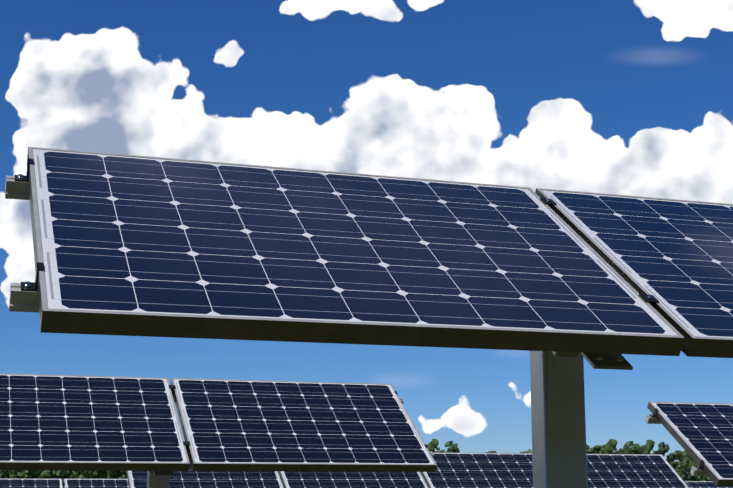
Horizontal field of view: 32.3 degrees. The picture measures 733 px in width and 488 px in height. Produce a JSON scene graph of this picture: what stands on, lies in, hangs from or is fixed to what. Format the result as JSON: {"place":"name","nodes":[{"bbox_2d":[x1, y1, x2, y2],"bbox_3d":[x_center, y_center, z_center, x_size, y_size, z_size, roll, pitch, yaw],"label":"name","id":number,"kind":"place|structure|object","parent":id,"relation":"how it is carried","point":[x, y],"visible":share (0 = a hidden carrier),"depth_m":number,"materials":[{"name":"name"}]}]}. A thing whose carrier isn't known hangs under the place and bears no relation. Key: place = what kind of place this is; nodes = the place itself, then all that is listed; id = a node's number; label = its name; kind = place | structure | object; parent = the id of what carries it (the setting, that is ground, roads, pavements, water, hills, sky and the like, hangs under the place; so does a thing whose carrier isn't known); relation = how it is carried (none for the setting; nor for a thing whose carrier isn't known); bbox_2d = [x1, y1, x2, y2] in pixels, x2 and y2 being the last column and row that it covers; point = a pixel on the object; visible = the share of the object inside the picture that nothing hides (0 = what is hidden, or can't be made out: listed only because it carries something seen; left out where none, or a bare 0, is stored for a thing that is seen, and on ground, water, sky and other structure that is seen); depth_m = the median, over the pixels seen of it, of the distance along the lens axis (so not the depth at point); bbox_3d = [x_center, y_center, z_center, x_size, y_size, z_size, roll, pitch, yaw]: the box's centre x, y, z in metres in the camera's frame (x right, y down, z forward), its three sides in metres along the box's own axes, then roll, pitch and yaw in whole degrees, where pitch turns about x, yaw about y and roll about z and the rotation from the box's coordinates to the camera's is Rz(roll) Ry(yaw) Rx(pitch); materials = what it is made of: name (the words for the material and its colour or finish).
{"place":"outdoors","nodes":[
{"label":"outdoors","id":0,"kind":"place"},
{"bbox_2d":[0,0,732,460],"label":"sky","id":1,"kind":"structure","parent":0,"point":[618,97],"materials":[{"name":"blue"}]},
{"bbox_3d":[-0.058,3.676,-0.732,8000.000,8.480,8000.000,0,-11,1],"label":"field ground","id":2,"kind":"structure","parent":0,"visible":0},
{"bbox_2d":[0,470,5,477],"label":"tree","id":3,"kind":"object","parent":2,"relation":"on","point":[2,474],"visible":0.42,"depth_m":237.24,"materials":[{"name":"green plant"}]},
{"bbox_2d":[4,470,22,477],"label":"tree","id":4,"kind":"object","parent":2,"relation":"on","point":[7,473],"visible":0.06,"depth_m":244.41,"materials":[{"name":"green plant"}]},
{"bbox_2d":[8,470,67,482],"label":"tree","id":5,"kind":"object","parent":2,"relation":"on","point":[43,474],"visible":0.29,"depth_m":216.87,"materials":[{"name":"green plant"}]},
{"bbox_2d":[0,478,128,487],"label":"solar panel","id":6,"kind":"object","parent":2,"relation":"on","point":[56,483],"visible":0.67,"depth_m":16.76,"materials":[{"name":"glass"}]},
{"bbox_2d":[64,470,78,478],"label":"tree","id":7,"kind":"object","parent":2,"relation":"on","point":[70,474],"visible":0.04,"depth_m":246.35,"materials":[{"name":"green plant"}]},
{"bbox_2d":[73,470,106,478],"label":"tree","id":8,"kind":"object","parent":2,"relation":"on","point":[89,474],"visible":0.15,"depth_m":228.51,"materials":[{"name":"green plant"}]},
{"bbox_2d":[107,471,126,478],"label":"tree","id":9,"kind":"object","parent":2,"relation":"on","point":[116,474],"visible":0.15,"depth_m":221.90,"materials":[{"name":"green plant"}]},
{"bbox_2d":[0,373,436,487],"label":"solar panel","id":10,"kind":"object","parent":2,"relation":"on","point":[82,423],"visible":1,"depth_m":7.69,"materials":[{"name":"glass"}]},
{"bbox_2d":[126,460,427,487],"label":"solar panel","id":11,"kind":"object","parent":2,"relation":"on","point":[190,478],"visible":0.48,"depth_m":12.62,"materials":[{"name":"glass"}]},
{"bbox_2d":[5,147,732,487],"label":"solar panel","id":12,"kind":"object","parent":2,"relation":"on","point":[559,285],"visible":1,"depth_m":3.18,"materials":[{"name":"glass"}]},
{"bbox_2d":[427,439,459,452],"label":"tree","id":13,"kind":"object","parent":2,"relation":"on","point":[432,445],"visible":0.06,"depth_m":231.77,"materials":[{"name":"green plant"}]},
{"bbox_2d":[420,452,688,487],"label":"solar panel","id":14,"kind":"object","parent":2,"relation":"on","point":[484,470],"visible":0.73,"depth_m":13.69,"materials":[{"name":"glass"}]},
{"bbox_2d":[586,439,639,453],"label":"tree","id":15,"kind":"object","parent":2,"relation":"on","point":[609,446],"visible":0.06,"depth_m":218.78,"materials":[{"name":"green plant"}]},
{"bbox_2d":[618,447,651,453],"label":"tree","id":16,"kind":"object","parent":2,"relation":"on","point":[642,450],"visible":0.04,"depth_m":223.45,"materials":[{"name":"green plant"}]},
{"bbox_2d":[629,440,671,463],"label":"tree","id":17,"kind":"object","parent":2,"relation":"on","point":[649,446],"visible":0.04,"depth_m":255.86,"materials":[{"name":"green plant"}]},
{"bbox_2d":[667,450,697,476],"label":"tree","id":18,"kind":"object","parent":2,"relation":"on","point":[679,455],"visible":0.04,"depth_m":261.46,"materials":[{"name":"green plant"}]},
{"bbox_2d":[669,457,705,480],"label":"tree","id":19,"kind":"object","parent":2,"relation":"on","point":[681,469],"visible":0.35,"depth_m":216.65,"materials":[{"name":"green plant"}]},
{"bbox_2d":[645,402,732,485],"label":"solar panel","id":20,"kind":"object","parent":2,"relation":"on","point":[701,434],"visible":1,"depth_m":8.82,"materials":[{"name":"glass"}]},
{"bbox_2d":[698,476,711,480],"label":"tree","id":21,"kind":"object","parent":2,"relation":"on","point":[707,478],"visible":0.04,"depth_m":253.65,"materials":[{"name":"green plant"}]},
{"bbox_2d":[684,481,732,487],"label":"solar panel","id":22,"kind":"object","parent":2,"relation":"on","point":[700,484],"visible":0.21,"depth_m":19.83,"materials":[{"name":"glass"}]}
]}

